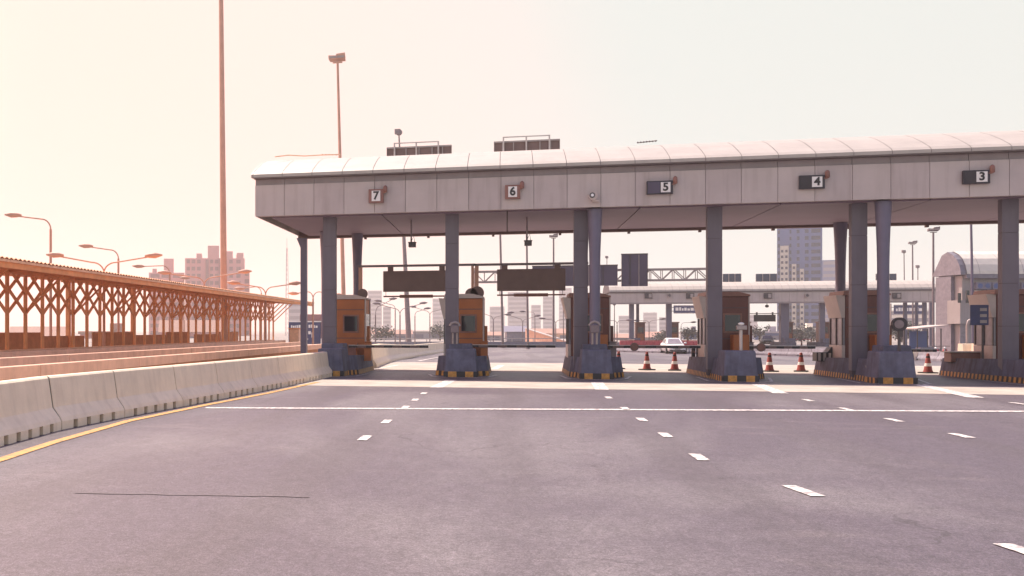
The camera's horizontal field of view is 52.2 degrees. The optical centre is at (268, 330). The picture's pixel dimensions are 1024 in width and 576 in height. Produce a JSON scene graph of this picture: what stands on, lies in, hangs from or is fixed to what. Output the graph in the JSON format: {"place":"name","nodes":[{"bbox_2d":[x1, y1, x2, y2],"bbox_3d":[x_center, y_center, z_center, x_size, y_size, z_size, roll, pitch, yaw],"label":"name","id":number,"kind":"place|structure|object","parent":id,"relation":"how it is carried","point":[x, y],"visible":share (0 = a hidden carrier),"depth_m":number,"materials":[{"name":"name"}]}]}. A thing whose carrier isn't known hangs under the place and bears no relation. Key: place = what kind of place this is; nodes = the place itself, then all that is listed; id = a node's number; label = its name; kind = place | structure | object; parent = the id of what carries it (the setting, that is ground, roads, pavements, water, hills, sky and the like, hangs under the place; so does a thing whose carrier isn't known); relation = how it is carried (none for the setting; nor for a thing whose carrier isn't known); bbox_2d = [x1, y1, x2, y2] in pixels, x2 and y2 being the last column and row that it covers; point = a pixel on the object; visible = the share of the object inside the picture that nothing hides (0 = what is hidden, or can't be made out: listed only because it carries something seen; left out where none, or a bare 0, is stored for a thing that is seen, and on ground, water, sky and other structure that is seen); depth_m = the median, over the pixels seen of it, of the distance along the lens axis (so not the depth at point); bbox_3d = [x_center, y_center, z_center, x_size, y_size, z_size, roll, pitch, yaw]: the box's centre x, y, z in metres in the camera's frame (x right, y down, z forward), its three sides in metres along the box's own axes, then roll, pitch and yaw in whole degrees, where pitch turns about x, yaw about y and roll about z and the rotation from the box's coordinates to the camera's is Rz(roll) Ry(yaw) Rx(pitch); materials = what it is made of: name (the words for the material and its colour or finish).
{"place":"outdoors","nodes":[
{"label":"outdoors","id":0,"kind":"place"},
{"bbox_2d":[0,331,935,346],"bbox_3d":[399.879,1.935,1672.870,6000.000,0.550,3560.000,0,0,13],"label":"ground","id":1,"kind":"structure","parent":0,"point":[279,335],"depth_m":249.54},
{"bbox_2d":[4,212,51,335],"bbox_3d":[-12.713,-2.341,53.000,2.597,7.926,0.300,0,0,0],"label":"street lamp","id":2,"kind":"object","parent":1,"relation":"on","point":[12,214],"visible":0.78,"depth_m":52.95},
{"bbox_2d":[9,326,65,335],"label":"building","id":3,"kind":"structure","parent":1,"relation":"on","point":[34,329],"depth_m":304.05,"materials":[{"name":"concrete"}]},
{"bbox_2d":[79,243,119,331],"bbox_3d":[-10.478,-1.837,62.000,2.622,7.177,0.300,0,0,0],"label":"street lamp","id":4,"kind":"object","parent":1,"relation":"on","point":[84,245],"visible":0.73,"depth_m":61.95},
{"bbox_2d":[46,252,161,345],"bbox_3d":[-8.386,-1.207,51.000,5.949,5.639,0.300,0,0,0],"label":"street lamp","id":5,"kind":"object","parent":1,"relation":"on","point":[58,255],"visible":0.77,"depth_m":50.94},
{"bbox_2d":[0,340,285,357],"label":"parapet wall","id":6,"kind":"structure","parent":1,"relation":"on","point":[51,352],"depth_m":41.66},
{"bbox_2d":[0,342,299,366],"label":"parapet wall","id":7,"kind":"structure","parent":1,"relation":"on","point":[23,360],"depth_m":34.20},
{"bbox_2d":[0,256,311,351],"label":"lattice walkway","id":8,"kind":"structure","parent":1,"relation":"on","point":[69,277],"depth_m":48.82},
{"bbox_2d":[0,344,320,380],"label":"parapet wall","id":9,"kind":"structure","parent":1,"relation":"on","point":[20,371],"depth_m":27.67,"materials":[{"name":"concrete"}]},
{"bbox_2d":[149,259,183,334],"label":"apartment block","id":10,"kind":"structure","parent":1,"relation":"on","point":[168,263],"depth_m":440.62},
{"bbox_2d":[158,320,220,337],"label":"building","id":11,"kind":"structure","parent":1,"relation":"on","point":[199,327],"depth_m":292.22,"materials":[{"name":"concrete"}]},
{"bbox_2d":[158,269,251,341],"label":"street lamp","id":12,"kind":"object","parent":1,"relation":"on","point":[244,271],"visible":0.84,"depth_m":65.96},
{"bbox_2d":[185,246,244,335],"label":"apartment block","id":13,"kind":"structure","parent":1,"relation":"on","point":[203,269],"depth_m":430.63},
{"bbox_2d":[219,0,227,341],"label":"light mast","id":14,"kind":"object","parent":1,"relation":"on","point":[223,254],"visible":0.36,"depth_m":74.83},
{"bbox_2d":[245,273,249,335],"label":"apartment block","id":15,"kind":"structure","parent":1,"relation":"on","point":[247,278],"depth_m":436.04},
{"bbox_2d":[227,280,299,340],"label":"street lamp","id":16,"kind":"object","parent":1,"relation":"on","point":[232,282],"visible":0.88,"depth_m":67.96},
{"bbox_2d":[289,304,299,320],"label":"distant building","id":17,"kind":"structure","parent":1,"relation":"on","point":[294,312],"depth_m":599.83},
{"bbox_2d":[288,314,320,343],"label":"billboard","id":18,"kind":"object","parent":1,"relation":"on","point":[317,328],"visible":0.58,"depth_m":96.72,"materials":[{"name":"metal"}]},
{"bbox_2d":[328,52,345,294],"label":"light mast","id":19,"kind":"object","parent":1,"relation":"on","point":[338,58],"visible":0.52,"depth_m":87.88,"materials":[{"name":"metal"}]},
{"bbox_2d":[368,291,381,329],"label":"distant building","id":20,"kind":"structure","parent":1,"relation":"on","point":[374,295],"depth_m":899.16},
{"bbox_2d":[371,325,394,339],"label":"tree","id":21,"kind":"object","parent":1,"relation":"on","point":[383,332],"visible":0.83,"depth_m":229.28,"materials":[{"name":"green plant"}]},
{"bbox_2d":[383,307,390,329],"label":"distant building","id":22,"kind":"structure","parent":1,"relation":"on","point":[386,316],"depth_m":849.54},
{"bbox_2d":[395,129,411,341],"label":"light mast","id":23,"kind":"object","parent":1,"relation":"on","point":[398,132],"visible":0.55,"depth_m":139.75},
{"bbox_2d":[433,299,443,330],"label":"distant building","id":24,"kind":"structure","parent":1,"relation":"on","point":[438,316],"depth_m":949.21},
{"bbox_2d":[490,307,504,332],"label":"distant building","id":25,"kind":"structure","parent":1,"relation":"on","point":[495,312],"depth_m":898.64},
{"bbox_2d":[499,235,503,344],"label":"light mast","id":26,"kind":"object","parent":1,"relation":"on","point":[502,320],"visible":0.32,"depth_m":124.88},
{"bbox_2d":[504,326,526,340],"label":"building","id":27,"kind":"structure","parent":1,"relation":"on","point":[513,331],"depth_m":199.89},
{"bbox_2d":[508,292,526,325],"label":"distant building","id":28,"kind":"structure","parent":1,"relation":"on","point":[516,305],"depth_m":848.04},
{"bbox_2d":[526,246,529,348],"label":"light mast","id":29,"kind":"object","parent":1,"relation":"on","point":[527,307],"visible":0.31,"depth_m":117.89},
{"bbox_2d":[531,305,540,328],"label":"distant building","id":30,"kind":"structure","parent":1,"relation":"on","point":[536,321],"depth_m":948.86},
{"bbox_2d":[543,296,552,328],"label":"distant building","id":31,"kind":"structure","parent":1,"relation":"on","point":[547,308],"depth_m":898.75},
{"bbox_2d":[559,288,571,328],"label":"distant building","id":32,"kind":"structure","parent":1,"relation":"on","point":[567,291],"depth_m":999.18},
{"bbox_2d":[619,316,628,332],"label":"distant building","id":33,"kind":"structure","parent":1,"relation":"on","point":[623,326],"depth_m":898.50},
{"bbox_2d":[643,312,656,331],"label":"distant building","id":34,"kind":"structure","parent":1,"relation":"on","point":[649,317],"depth_m":997.44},
{"bbox_2d":[672,305,695,313],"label":"direction sign","id":35,"kind":"object","parent":1,"relation":"on","point":[684,309],"visible":0.43,"depth_m":172.96,"materials":[{"name":"metal"}]},
{"bbox_2d":[777,228,821,330],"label":"office tower","id":36,"kind":"structure","parent":1,"relation":"on","point":[799,254],"depth_m":336.59,"materials":[{"name":"concrete"}]},
{"bbox_2d":[822,260,834,321],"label":"office tower","id":37,"kind":"structure","parent":1,"relation":"on","point":[828,270],"depth_m":558.54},
{"bbox_2d":[890,304,921,324],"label":"direction sign","id":38,"kind":"object","parent":1,"relation":"on","point":[898,309],"visible":0.56,"depth_m":165.15,"materials":[{"name":"metal"}]},
{"bbox_2d":[970,225,973,342],"bbox_3d":[43.819,-2.957,62.011,0.413,10.002,0.320,0,0,13],"label":"light mast","id":39,"kind":"object","parent":1,"relation":"on","point":[971,260],"visible":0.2,"depth_m":61.95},
{"bbox_2d":[0,344,1023,575],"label":"road","id":40,"kind":"structure","parent":0,"point":[445,492],"depth_m":10.44,"materials":[{"name":"asphalt"}]},
{"bbox_2d":[0,376,60,446],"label":"concrete barrier","id":41,"kind":"object","parent":40,"relation":"on","point":[27,410],"visible":1,"depth_m":14.98,"materials":[{"name":"concrete"}]},
{"bbox_2d":[47,371,123,429],"bbox_3d":[-3.307,1.170,17.331,0.650,0.860,2.433,0,0,16],"label":"concrete barrier","id":42,"kind":"object","parent":40,"relation":"on","point":[81,399],"visible":0.75,"depth_m":17.15,"materials":[{"name":"concrete"}]},
{"bbox_2d":[106,366,182,416],"bbox_3d":[-2.537,1.170,19.820,0.650,0.860,2.759,0,0,18],"label":"concrete barrier","id":43,"kind":"object","parent":40,"relation":"on","point":[142,390],"visible":0.78,"depth_m":19.62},
{"bbox_2d":[0,382,317,461],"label":"edge line","id":44,"kind":"object","parent":40,"relation":"on","point":[18,453],"visible":1,"depth_m":16.22,"materials":[{"name":"yellow paint"}]},
{"bbox_2d":[75,492,308,496],"bbox_3d":[-0.756,1.594,9.697,2.316,0.001,0.082,0,0,6],"label":"tar seam","id":45,"kind":"object","parent":40,"relation":"on","point":[197,494],"visible":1,"depth_m":9.70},
{"bbox_2d":[166,362,223,405],"bbox_3d":[-1.732,1.170,22.348,0.650,0.860,2.556,0,0,17],"label":"concrete barrier","id":46,"kind":"object","parent":40,"relation":"on","point":[195,383],"visible":0.72,"depth_m":22.19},
{"bbox_2d":[213,359,257,398],"bbox_3d":[-0.968,1.170,24.812,0.650,0.860,2.606,0,0,17],"label":"concrete barrier","id":47,"kind":"object","parent":40,"relation":"on","point":[234,378],"visible":0.72,"depth_m":24.67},
{"bbox_2d":[249,357,284,391],"bbox_3d":[-0.209,1.170,27.301,0.650,0.860,2.604,0,0,17],"label":"concrete barrier","id":48,"kind":"object","parent":40,"relation":"on","point":[265,372],"visible":0.63,"depth_m":27.16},
{"bbox_2d":[272,354,306,386],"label":"concrete barrier","id":49,"kind":"object","parent":40,"relation":"on","point":[290,370],"visible":0.68,"depth_m":29.67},
{"bbox_2d":[299,353,323,381],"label":"concrete barrier","id":50,"kind":"object","parent":40,"relation":"on","point":[311,368],"visible":0.58,"depth_m":32.17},
{"bbox_2d":[314,352,332,377],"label":"concrete barrier","id":51,"kind":"object","parent":40,"relation":"on","point":[324,364],"visible":0.45,"depth_m":34.20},
{"bbox_2d":[318,343,373,375],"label":"toll island","id":52,"kind":"structure","parent":40,"relation":"on","point":[341,361],"depth_m":35.83,"materials":[{"name":"concrete"}]},
{"bbox_2d":[337,295,370,354],"bbox_3d":[3.151,-0.145,39.354,1.810,2.490,1.844,0,0,13],"label":"toll booth","id":53,"kind":"object","parent":52,"relation":"on","point":[353,319],"visible":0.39,"depth_m":38.69,"materials":[{"name":"orange metal"}]},
{"bbox_2d":[344,316,356,330],"bbox_3d":[3.200,-0.270,38.677,0.500,0.580,0.013,0,0,13],"label":"window","id":54,"kind":"structure","parent":53,"relation":"in","point":[350,322],"depth_m":38.68,"materials":[{"name":"black glass"}]},
{"bbox_2d":[349,341,427,360],"bbox_3d":[4.581,0.782,37.955,3.024,0.735,0.360,0,0,13],"label":"gate barrier","id":55,"kind":"object","parent":52,"relation":"attached to","point":[367,346],"visible":1,"depth_m":37.98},
{"bbox_2d":[372,344,386,367],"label":"concrete barrier","id":56,"kind":"object","parent":40,"relation":"on","point":[379,359],"visible":0.63,"depth_m":45.45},
{"bbox_2d":[383,344,400,362],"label":"concrete barrier","id":57,"kind":"object","parent":40,"relation":"on","point":[391,354],"visible":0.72,"depth_m":55.39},
{"bbox_2d":[398,345,417,359],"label":"concrete barrier","id":58,"kind":"object","parent":40,"relation":"on","point":[405,353],"visible":0.68,"depth_m":71.94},
{"bbox_2d":[416,343,437,355],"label":"concrete barrier","id":59,"kind":"object","parent":40,"relation":"on","point":[431,349],"visible":0.72,"depth_m":89.01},
{"bbox_2d":[371,338,565,346],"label":"parapet wall","id":60,"kind":"structure","parent":40,"relation":"on","point":[559,344],"depth_m":127.88,"materials":[{"name":"metal"}]},
{"bbox_2d":[549,234,557,346],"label":"light mast","id":61,"kind":"object","parent":40,"relation":"on","point":[553,322],"visible":0.59,"depth_m":127.89,"materials":[{"name":"metal"}]},
{"bbox_2d":[474,268,705,286],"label":"sign truss","id":62,"kind":"object","parent":40,"relation":"on","point":[650,270],"visible":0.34,"depth_m":71.49,"materials":[{"name":"metal"}]},
{"bbox_2d":[532,264,617,285],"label":"road sign","id":63,"kind":"object","parent":62,"relation":"attached to","point":[608,275],"visible":0.48,"depth_m":72.06,"materials":[{"name":"metal"}]},
{"bbox_2d":[621,253,647,285],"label":"road sign","id":64,"kind":"object","parent":62,"relation":"attached to","point":[634,269],"visible":1,"depth_m":71.55,"materials":[{"name":"metal"}]},
{"bbox_2d":[206,407,1023,411],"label":"stop line","id":65,"kind":"object","parent":40,"relation":"on","point":[619,409],"visible":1,"depth_m":20.13,"materials":[{"name":"white paint"}]},
{"bbox_2d":[251,130,1023,376],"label":"toll canopy","id":66,"kind":"object","parent":40,"relation":"on","point":[882,184],"visible":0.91,"depth_m":33.80,"materials":[{"name":"metal"}]},
{"bbox_2d":[369,185,386,202],"bbox_3d":[3.868,-4.812,35.169,0.660,0.602,0.188,0,0,13],"label":"lane sign","id":67,"kind":"object","parent":66,"relation":"attached to","point":[376,195],"visible":1,"depth_m":35.14,"materials":[{"name":"metal"}]},
{"bbox_2d":[387,141,451,155],"bbox_3d":[6.147,-7.119,40.686,2.634,1.139,0.180,0,0,13],"label":"roof sign","id":68,"kind":"object","parent":66,"relation":"on","point":[420,150],"visible":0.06,"depth_m":40.68,"materials":[{"name":"metal"}]},
{"bbox_2d":[505,181,523,198],"bbox_3d":[8.419,-4.806,34.082,0.636,0.596,0.188,0,0,13],"label":"lane sign","id":69,"kind":"object","parent":66,"relation":"attached to","point":[512,191],"visible":1,"depth_m":34.05,"materials":[{"name":"metal"}]},
{"bbox_2d":[494,135,559,151],"bbox_3d":[10.286,-7.145,39.696,2.548,1.191,0.180,0,0,13],"label":"roof sign","id":70,"kind":"object","parent":66,"relation":"on","point":[526,144],"visible":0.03,"depth_m":39.71,"materials":[{"name":"metal"}]},
{"bbox_2d":[647,176,676,194],"bbox_3d":[13.023,-4.807,32.981,0.950,0.578,0.188,0,0,13],"label":"lane sign","id":71,"kind":"object","parent":66,"relation":"attached to","point":[659,187],"visible":1,"depth_m":32.96,"materials":[{"name":"metal"}]},
{"bbox_2d":[799,170,829,188],"bbox_3d":[17.476,-4.833,31.917,0.882,0.581,0.188,0,0,13],"label":"lane sign","id":72,"kind":"object","parent":66,"relation":"attached to","point":[811,181],"visible":1,"depth_m":31.89,"materials":[{"name":"metal"}]},
{"bbox_2d":[962,164,994,183],"bbox_3d":[21.968,-4.833,30.843,0.860,0.573,0.188,0,0,13],"label":"lane sign","id":73,"kind":"object","parent":66,"relation":"attached to","point":[975,176],"visible":1,"depth_m":30.82,"materials":[{"name":"metal"}]},
{"bbox_2d":[372,362,941,375],"bbox_3d":[27.456,1.630,41.093,45.700,0.068,13.300,0,0,13],"label":"concrete strip","id":74,"kind":"object","parent":40,"relation":"on","point":[543,367],"visible":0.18,"depth_m":42.16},
{"bbox_2d":[436,343,490,376],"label":"toll island","id":75,"kind":"structure","parent":74,"relation":"on","point":[461,360],"depth_m":34.53,"materials":[{"name":"concrete"}]},
{"bbox_2d":[357,263,474,297],"bbox_3d":[5.861,-0.769,39.700,4.649,3.738,0.190,0,0,13],"label":"lane gantry","id":76,"kind":"object","parent":75,"relation":"on","point":[415,281],"visible":0.66,"depth_m":39.63,"materials":[{"name":"metal"}]},
{"bbox_2d":[439,294,487,355],"bbox_3d":[7.498,-0.145,38.315,1.810,2.490,1.844,0,0,13],"label":"toll booth","id":77,"kind":"object","parent":75,"relation":"on","point":[473,329],"visible":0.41,"depth_m":37.64,"materials":[{"name":"orange metal"}]},
{"bbox_2d":[462,316,474,330],"bbox_3d":[7.547,-0.270,37.638,0.500,0.580,0.013,0,0,13],"label":"window","id":78,"kind":"structure","parent":77,"relation":"in","point":[468,322],"depth_m":37.63,"materials":[{"name":"grey glass"}]},
{"bbox_2d":[473,341,554,358],"bbox_3d":[9.011,0.769,36.896,3.087,0.762,0.360,0,0,13],"label":"gate barrier","id":79,"kind":"object","parent":75,"relation":"on","point":[484,345],"visible":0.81,"depth_m":36.81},
{"bbox_2d":[562,344,623,378],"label":"toll island","id":80,"kind":"structure","parent":74,"relation":"on","point":[597,361],"depth_m":33.03,"materials":[{"name":"concrete"}]},
{"bbox_2d":[475,262,572,296],"bbox_3d":[10.160,-0.766,38.673,4.303,3.732,0.190,0,0,13],"label":"lane gantry","id":81,"kind":"object","parent":80,"relation":"on","point":[530,279],"visible":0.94,"depth_m":38.61,"materials":[{"name":"metal"}]},
{"bbox_2d":[561,293,612,357],"bbox_3d":[11.866,-0.145,37.100,1.810,2.490,2.175,0,0,13],"label":"toll booth","id":82,"kind":"object","parent":80,"relation":"on","point":[606,331],"visible":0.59,"depth_m":36.66,"materials":[{"name":"brown metal"}]},
{"bbox_2d":[588,320,600,343],"bbox_3d":[10.938,0.055,33.423,0.419,0.811,0.180,0,0,13],"label":"signal post","id":83,"kind":"object","parent":80,"relation":"on","point":[594,329],"visible":1,"depth_m":33.38,"materials":[{"name":"metal"}]},
{"bbox_2d":[608,341,700,355],"bbox_3d":[13.695,0.770,35.751,3.317,0.760,0.409,0,0,13],"label":"gate barrier","id":84,"kind":"object","parent":80,"relation":"on","point":[612,346],"visible":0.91,"depth_m":35.67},
{"bbox_2d":[939,358,1023,382],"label":"toll island","id":85,"kind":"structure","parent":74,"relation":"on","point":[1012,370],"depth_m":32.49,"materials":[{"name":"concrete"}]},
{"bbox_2d":[941,351,980,361],"bbox_3d":[24.476,0.910,34.865,1.440,0.380,0.720,0,0,13],"label":"guard screen","id":86,"kind":"object","parent":85,"relation":"on","point":[950,356],"visible":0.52,"depth_m":34.66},
{"bbox_2d":[970,305,988,358],"bbox_3d":[23.880,0.117,33.504,0.540,1.966,0.095,0,0,13],"label":"post sign","id":87,"kind":"object","parent":85,"relation":"on","point":[979,314],"visible":0.93,"depth_m":33.47,"materials":[{"name":"metal"}]},
{"bbox_2d":[967,289,1023,358],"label":"toll booth","id":88,"kind":"object","parent":85,"relation":"on","point":[987,297],"visible":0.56,"depth_m":33.69,"materials":[{"name":"beige metal"}]},
{"bbox_2d":[620,340,696,344],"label":"red barrier","id":89,"kind":"object","parent":40,"relation":"on","point":[651,342],"visible":0.43,"depth_m":127.11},
{"bbox_2d":[295,379,1023,394],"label":"concrete strip","id":90,"kind":"object","parent":40,"relation":"on","point":[702,386],"depth_m":28.51,"materials":[{"name":"concrete"}]},
{"bbox_2d":[660,338,686,353],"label":"parked car","id":91,"kind":"object","parent":40,"relation":"on","point":[672,341],"visible":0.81,"depth_m":93.76,"materials":[{"name":"white metal"}]},
{"bbox_2d":[686,350,764,381],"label":"toll island","id":92,"kind":"structure","parent":40,"relation":"on","point":[737,366],"depth_m":31.37,"materials":[{"name":"concrete"}]},
{"bbox_2d":[692,292,751,356],"bbox_3d":[16.437,-0.145,36.008,1.810,2.490,2.175,0,0,13],"label":"toll booth","id":93,"kind":"object","parent":92,"relation":"on","point":[735,308],"visible":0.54,"depth_m":35.53,"materials":[{"name":"brown metal"}]},
{"bbox_2d":[725,315,739,330],"bbox_3d":[16.524,-0.270,35.492,0.500,0.580,0.013,0,0,13],"label":"window","id":94,"kind":"structure","parent":93,"relation":"in","point":[731,321],"depth_m":35.49,"materials":[{"name":"grey glass"}]},
{"bbox_2d":[749,342,814,351],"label":"gate barrier","id":95,"kind":"object","parent":92,"relation":"on","point":[760,347],"visible":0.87,"depth_m":34.68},
{"bbox_2d":[750,312,778,321],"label":"lane gantry","id":96,"kind":"object","parent":40,"relation":"on","point":[764,318],"visible":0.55,"depth_m":143.21,"materials":[{"name":"metal"}]},
{"bbox_2d":[603,280,935,345],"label":"toll canopy","id":97,"kind":"object","parent":40,"relation":"on","point":[786,293],"visible":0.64,"depth_m":138.48,"materials":[{"name":"metal"}]},
{"bbox_2d":[756,274,776,281],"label":"roof sign","id":98,"kind":"object","parent":97,"relation":"attached to","point":[765,277],"visible":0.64,"depth_m":143.31,"materials":[{"name":"metal"}]},
{"bbox_2d":[770,338,795,345],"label":"toll island","id":99,"kind":"structure","parent":40,"relation":"on","point":[788,342],"depth_m":136.74,"materials":[{"name":"concrete"}]},
{"bbox_2d":[782,485,824,495],"bbox_3d":[5.326,1.591,9.934,0.145,0.001,0.668,0,0,5],"label":"lane marking","id":100,"kind":"object","parent":40,"relation":"on","point":[803,490],"visible":1,"depth_m":9.93,"materials":[{"name":"white paint"}]},
{"bbox_2d":[813,345,917,383],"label":"toll island","id":101,"kind":"structure","parent":40,"relation":"on","point":[886,364],"depth_m":30.44,"materials":[{"name":"concrete"}]},
{"bbox_2d":[812,346,831,360],"bbox_3d":[20.133,0.790,36.000,0.750,0.620,0.512,0,0,13],"label":"crash cushion","id":102,"kind":"object","parent":101,"relation":"on","point":[820,356],"visible":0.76,"depth_m":35.82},
{"bbox_2d":[823,290,891,357],"bbox_3d":[20.765,-0.145,34.973,1.810,2.490,2.175,0,0,13],"label":"toll booth","id":103,"kind":"object","parent":101,"relation":"on","point":[837,305],"visible":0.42,"depth_m":34.72,"materials":[{"name":"beige metal"}]},
{"bbox_2d":[867,314,876,330],"bbox_3d":[20.852,-0.270,34.458,0.500,0.580,0.013,0,0,13],"label":"window","id":104,"kind":"structure","parent":103,"relation":"in","point":[871,318],"depth_m":34.45,"materials":[{"name":"grey glass"}]},
{"bbox_2d":[891,317,907,350],"bbox_3d":[19.235,0.114,30.398,0.420,1.032,0.185,0,0,13],"label":"signal post","id":105,"kind":"object","parent":101,"relation":"on","point":[899,325],"visible":1,"depth_m":30.34,"materials":[{"name":"metal"}]},
{"bbox_2d":[904,325,947,351],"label":"guard shelter","id":106,"kind":"object","parent":40,"relation":"on","point":[918,339],"visible":0.53,"depth_m":79.50,"materials":[{"name":"metal"}]},
{"bbox_2d":[927,227,939,346],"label":"light mast","id":107,"kind":"object","parent":40,"relation":"on","point":[933,294],"visible":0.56,"depth_m":104.91,"materials":[{"name":"metal"}]},
{"bbox_2d":[914,384,983,397],"bbox_3d":[18.081,1.591,26.685,0.360,0.001,6.372,0,0,23],"label":"approach line","id":108,"kind":"object","parent":40,"relation":"on","point":[947,390],"visible":1,"depth_m":26.08,"materials":[{"name":"white paint"}]},
{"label":"toll island","id":109,"kind":"object","parent":40,"relation":"on","visible":0},
{"bbox_2d":[634,322,645,339],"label":"toll booth","id":110,"kind":"object","parent":109,"relation":"on","point":[639,329],"visible":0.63,"depth_m":144.87,"materials":[{"name":"grey glass"}]},
{"bbox_2d":[0,0,1023,330],"label":"sky","id":111,"kind":"structure","parent":0,"point":[110,113],"materials":[{"name":"white"}]},
{"bbox_2d":[524,328,565,341],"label":"ramp wall","id":112,"kind":"structure","parent":0,"point":[534,334],"depth_m":160.45,"materials":[{"name":"concrete"}]},
{"bbox_2d":[932,251,1023,350],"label":"office building","id":113,"kind":"structure","parent":0,"point":[952,274],"depth_m":82.43,"materials":[{"name":"concrete"}]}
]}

